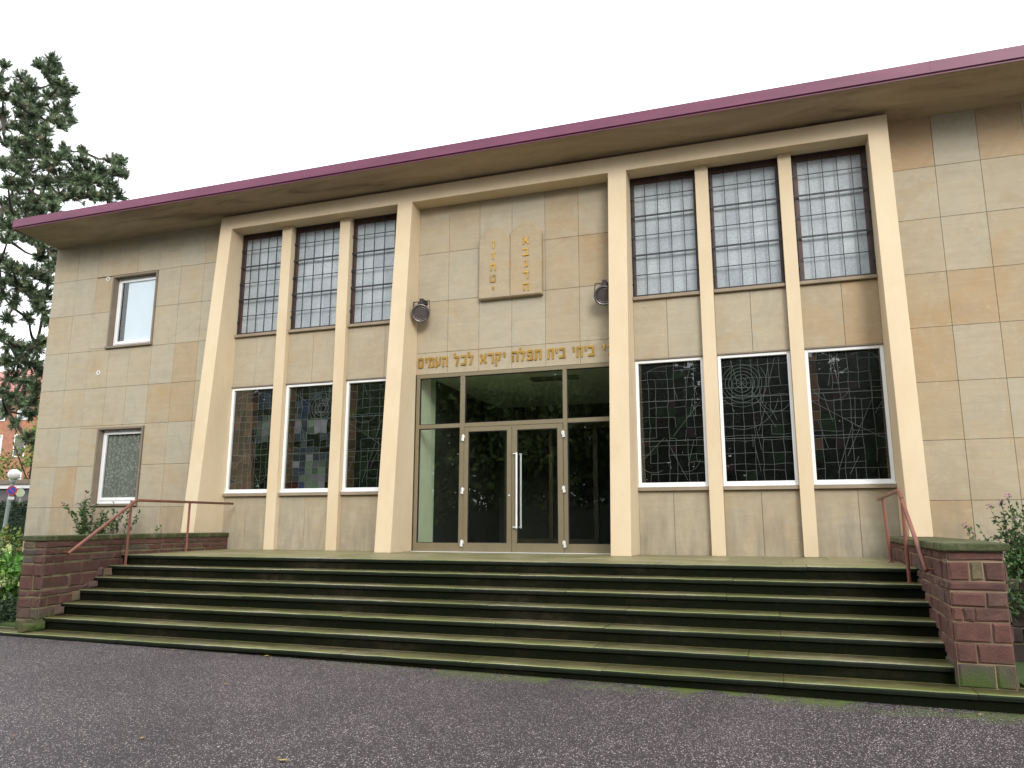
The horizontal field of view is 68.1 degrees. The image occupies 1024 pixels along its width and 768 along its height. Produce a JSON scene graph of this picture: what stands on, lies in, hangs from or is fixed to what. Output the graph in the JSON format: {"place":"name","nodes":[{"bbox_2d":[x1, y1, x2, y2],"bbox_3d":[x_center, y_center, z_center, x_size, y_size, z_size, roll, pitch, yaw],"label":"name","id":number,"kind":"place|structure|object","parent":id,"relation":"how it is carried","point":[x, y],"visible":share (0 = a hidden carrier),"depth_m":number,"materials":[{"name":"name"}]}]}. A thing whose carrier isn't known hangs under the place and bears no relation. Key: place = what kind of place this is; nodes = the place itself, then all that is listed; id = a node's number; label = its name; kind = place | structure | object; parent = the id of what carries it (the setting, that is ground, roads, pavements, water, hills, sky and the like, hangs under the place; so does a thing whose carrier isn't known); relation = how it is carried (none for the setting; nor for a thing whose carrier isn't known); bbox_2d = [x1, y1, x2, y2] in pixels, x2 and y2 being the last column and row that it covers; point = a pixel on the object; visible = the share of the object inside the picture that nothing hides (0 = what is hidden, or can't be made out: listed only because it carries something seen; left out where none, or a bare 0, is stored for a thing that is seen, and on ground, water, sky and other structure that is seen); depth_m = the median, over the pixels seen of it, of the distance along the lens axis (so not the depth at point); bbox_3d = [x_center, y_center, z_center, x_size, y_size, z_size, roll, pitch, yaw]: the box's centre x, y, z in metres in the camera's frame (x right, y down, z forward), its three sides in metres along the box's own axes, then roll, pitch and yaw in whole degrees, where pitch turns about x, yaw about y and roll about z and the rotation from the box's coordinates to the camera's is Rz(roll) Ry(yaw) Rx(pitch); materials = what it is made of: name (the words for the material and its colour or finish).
{"place":"outdoors","nodes":[
{"label":"outdoors","id":0,"kind":"place"},
{"bbox_2d":[0,635,1023,767],"bbox_3d":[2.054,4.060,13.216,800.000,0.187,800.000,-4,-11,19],"label":"ground","id":1,"kind":"structure","parent":0,"point":[69,704],"depth_m":6.15,"materials":[{"name":"grey asphalt"}]},
{"bbox_2d":[0,370,41,479],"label":"brick house","id":2,"kind":"structure","parent":1,"relation":"on","point":[6,441],"depth_m":61.33,"materials":[{"name":"pink brick"}]},
{"bbox_2d":[0,435,2,455],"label":"window","id":3,"kind":"structure","parent":2,"relation":"in","point":[1,439],"depth_m":61.62,"materials":[{"name":"grey paint"}]},
{"bbox_2d":[12,434,24,456],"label":"window","id":4,"kind":"structure","parent":2,"relation":"in","point":[21,445],"depth_m":60.91,"materials":[{"name":"white"}]},
{"bbox_2d":[0,549,1023,713],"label":"stone steps","id":5,"kind":"structure","parent":1,"relation":"on","point":[851,629],"depth_m":9.22,"materials":[{"name":"grey stone"}]},
{"bbox_2d":[63,499,233,564],"bbox_3d":[-6.318,2.622,13.551,0.309,1.152,5.092,-1,-11,6],"label":"handrail","id":6,"kind":"object","parent":5,"relation":"on","point":[78,545],"visible":0.96,"depth_m":12.87,"materials":[{"name":"brown metal"}]},
{"bbox_2d":[876,489,933,582],"bbox_3d":[4.863,1.885,9.459,0.150,1.132,3.423,-4,-11,19],"label":"handrail","id":7,"kind":"object","parent":5,"relation":"on","point":[905,515],"visible":0.94,"depth_m":8.98,"materials":[{"name":"orange metal"}]},
{"bbox_2d":[889,536,1019,690],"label":"cheek wall","id":8,"kind":"structure","parent":5,"relation":"on","point":[965,587],"depth_m":7.01,"materials":[{"name":"red stone"}]},
{"bbox_2d":[0,615,1023,687],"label":"garden ground","id":9,"kind":"structure","parent":0,"point":[1018,665],"depth_m":8.62,"materials":[{"name":"green plant"}]},
{"bbox_2d":[0,592,17,622],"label":"dark shrub","id":10,"kind":"object","parent":9,"relation":"on","point":[5,605],"visible":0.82,"depth_m":11.37,"materials":[{"name":"green plant"}]},
{"bbox_2d":[0,469,20,549],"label":"street lamp","id":11,"kind":"object","parent":9,"relation":"on","point":[13,475],"visible":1,"depth_m":27.82,"materials":[{"name":"grey paint"}]},
{"bbox_2d":[6,486,16,498],"bbox_3d":[-18.280,3.970,27.696,0.340,0.490,0.018,4,-11,-19],"label":"road sign","id":12,"kind":"object","parent":11,"relation":"attached to","point":[11,490],"visible":1,"depth_m":27.70,"materials":[{"name":"blue metal"}]},
{"bbox_2d":[0,543,22,616],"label":"hydrangea","id":13,"kind":"object","parent":9,"relation":"on","point":[10,579],"visible":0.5,"depth_m":12.01,"materials":[{"name":"green plant"}]},
{"bbox_2d":[0,549,22,568],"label":"hedge","id":14,"kind":"object","parent":9,"relation":"on","point":[13,553],"visible":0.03,"depth_m":14.39,"materials":[{"name":"green plant"}]},
{"bbox_2d":[0,523,23,556],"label":"ground shrub","id":15,"kind":"object","parent":9,"relation":"on","point":[3,535],"visible":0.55,"depth_m":18.88,"materials":[{"name":"green plant"}]},
{"bbox_2d":[0,500,27,556],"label":"hedge","id":16,"kind":"object","parent":9,"relation":"on","point":[17,514],"visible":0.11,"depth_m":29.05,"materials":[{"name":"green plant"}]},
{"bbox_2d":[0,479,29,503],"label":"garage building","id":17,"kind":"structure","parent":9,"relation":"on","point":[24,484],"depth_m":32.76,"materials":[{"name":"stone"}]},
{"bbox_2d":[0,409,38,479],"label":"garden tree","id":18,"kind":"object","parent":9,"relation":"on","point":[26,459],"visible":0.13,"depth_m":43.23,"materials":[{"name":"green plant"}]},
{"bbox_2d":[16,488,24,501],"bbox_3d":[-19.403,5.601,29.697,0.320,3.063,0.187,4,-11,-19],"label":"road sign","id":19,"kind":"object","parent":9,"relation":"on","point":[20,493],"visible":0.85,"depth_m":29.86,"materials":[{"name":"yellow metal"}]},
{"bbox_2d":[0,50,132,452],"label":"pine tree","id":20,"kind":"object","parent":9,"relation":"on","point":[38,147],"visible":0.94,"depth_m":21.40,"materials":[{"name":"green plant"}]},
{"bbox_2d":[15,533,228,632],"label":"cheek wall","id":21,"kind":"structure","parent":9,"relation":"on","point":[53,577],"depth_m":11.35,"materials":[{"name":"red stone"}]},
{"bbox_2d":[12,45,1023,566],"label":"synagogue building","id":22,"kind":"structure","parent":9,"relation":"on","point":[800,333],"depth_m":14.40,"materials":[{"name":"stone"}]},
{"bbox_2d":[88,426,144,505],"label":"wing window","id":23,"kind":"structure","parent":22,"relation":"in","point":[118,450],"depth_m":17.73,"materials":[{"name":"glass"}]},
{"bbox_2d":[104,270,158,348],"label":"wing window","id":24,"kind":"structure","parent":22,"relation":"in","point":[134,295],"depth_m":18.40,"materials":[{"name":"glass"}]},
{"bbox_2d":[224,386,272,493],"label":"stained window","id":25,"kind":"structure","parent":22,"relation":"in","point":[251,427],"depth_m":16.55,"materials":[{"name":"black glass"}]},
{"bbox_2d":[237,230,282,334],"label":"upper window","id":26,"kind":"structure","parent":22,"relation":"in","point":[261,280],"depth_m":17.22,"materials":[{"name":"grey glass"}]},
{"bbox_2d":[279,382,332,492],"bbox_3d":[-4.290,1.127,16.021,1.231,2.316,0.120,-4,-11,19],"label":"stained window","id":27,"kind":"structure","parent":22,"relation":"in","point":[307,452],"depth_m":16.08,"materials":[{"name":"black glass"}]},
{"bbox_2d":[290,222,339,329],"bbox_3d":[-4.272,-2.372,16.711,1.231,2.385,0.136,-4,-11,19],"label":"upper window","id":28,"kind":"structure","parent":22,"relation":"in","point":[314,292],"depth_m":16.76,"materials":[{"name":"grey glass"}]},
{"bbox_2d":[341,378,385,491],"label":"stained window","id":29,"kind":"structure","parent":22,"relation":"in","point":[365,402],"depth_m":15.65,"materials":[{"name":"black glass"}]},
{"bbox_2d":[350,214,396,323],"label":"upper window","id":30,"kind":"structure","parent":22,"relation":"in","point":[372,289],"depth_m":16.30,"materials":[{"name":"grey glass"}]},
{"bbox_2d":[411,298,429,322],"bbox_3d":[-1.864,-1.479,15.377,0.377,0.514,0.390,4,-11,-18],"label":"floodlight","id":31,"kind":"object","parent":22,"relation":"attached to","point":[420,312],"visible":1,"depth_m":15.26,"materials":[{"name":"grey metal"}]},
{"bbox_2d":[460,425,511,551],"bbox_3d":[-0.490,1.994,14.495,1.027,2.376,0.112,-4,-11,19],"label":"door leaf","id":32,"kind":"structure","parent":22,"relation":"in","point":[467,546],"depth_m":14.43,"materials":[{"name":"brown metal"}]},
{"bbox_2d":[479,223,542,300],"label":"stone tablets","id":33,"kind":"object","parent":22,"relation":"attached to","point":[511,266],"visible":1,"depth_m":15.03,"materials":[{"name":"stone"}]},
{"bbox_2d":[512,423,565,552],"bbox_3d":[0.507,1.937,14.182,1.052,2.376,0.252,-4,-11,19],"label":"door leaf","id":34,"kind":"structure","parent":22,"relation":"in","point":[558,547],"depth_m":14.13,"materials":[{"name":"brown metal"}]},
{"bbox_2d":[594,280,608,305],"bbox_3d":[1.735,-1.692,14.200,0.406,0.512,0.394,-4,-11,19],"label":"floodlight","id":35,"kind":"object","parent":22,"relation":"attached to","point":[601,294],"visible":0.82,"depth_m":14.07,"materials":[{"name":"grey metal"}]},
{"bbox_2d":[630,171,699,296],"bbox_3d":[2.875,-2.812,14.295,1.232,2.385,0.136,-4,-11,19],"label":"upper window","id":36,"kind":"structure","parent":22,"relation":"in","point":[665,261],"depth_m":14.32,"materials":[{"name":"grey glass"}]},
{"bbox_2d":[635,357,708,487],"bbox_3d":[2.857,0.687,13.605,1.232,2.316,0.120,-4,-11,19],"label":"stained window","id":37,"kind":"structure","parent":22,"relation":"in","point":[671,436],"depth_m":13.65,"materials":[{"name":"black glass"}]},
{"bbox_2d":[708,159,784,288],"bbox_3d":[4.261,-2.897,13.827,1.224,2.385,0.136,-4,-11,19],"label":"upper window","id":38,"kind":"structure","parent":22,"relation":"in","point":[752,215],"depth_m":13.85,"materials":[{"name":"grey glass"}]},
{"bbox_2d":[717,351,798,486],"bbox_3d":[4.243,0.601,13.137,1.224,2.316,0.120,-4,-11,19],"label":"stained window","id":39,"kind":"structure","parent":22,"relation":"in","point":[756,400],"depth_m":13.17,"materials":[{"name":"black glass"}]},
{"bbox_2d":[791,146,875,280],"bbox_3d":[5.641,-2.982,13.360,1.238,2.385,0.136,-4,-11,19],"label":"upper window","id":40,"kind":"structure","parent":22,"relation":"in","point":[823,214],"depth_m":13.38,"materials":[{"name":"grey glass"}]},
{"bbox_2d":[804,344,895,484],"bbox_3d":[5.623,0.516,12.671,1.238,2.316,0.120,-4,-11,19],"label":"stained window","id":41,"kind":"structure","parent":22,"relation":"in","point":[849,435],"depth_m":12.70,"materials":[{"name":"black glass"}]},
{"bbox_2d":[961,493,1023,619],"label":"buddleia shrub","id":42,"kind":"object","parent":9,"relation":"on","point":[1015,561],"visible":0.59,"depth_m":9.26,"materials":[{"name":"green plant"}]},
{"bbox_2d":[970,518,1023,570],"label":"pink flower plant","id":43,"kind":"object","parent":9,"relation":"on","point":[984,537],"visible":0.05,"depth_m":11.16,"materials":[{"name":"green plant"}]},
{"bbox_2d":[1006,578,1023,661],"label":"rubble wall","id":44,"kind":"structure","parent":9,"relation":"on","point":[1017,624],"depth_m":8.93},
{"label":"planting bed","id":45,"kind":"structure","parent":9,"relation":"on","visible":0},
{"bbox_2d":[61,490,140,534],"bbox_3d":[-9.169,2.946,16.752,1.715,1.189,0.812,-4,-11,19],"label":"climbing shrub","id":46,"kind":"object","parent":45,"relation":"on","point":[84,528],"visible":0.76,"depth_m":16.83,"materials":[{"name":"green plant"}]},
{"bbox_2d":[0,0,1023,370],"label":"sky","id":47,"kind":"structure","parent":0,"point":[198,93],"materials":[{"name":"white"}]}
]}

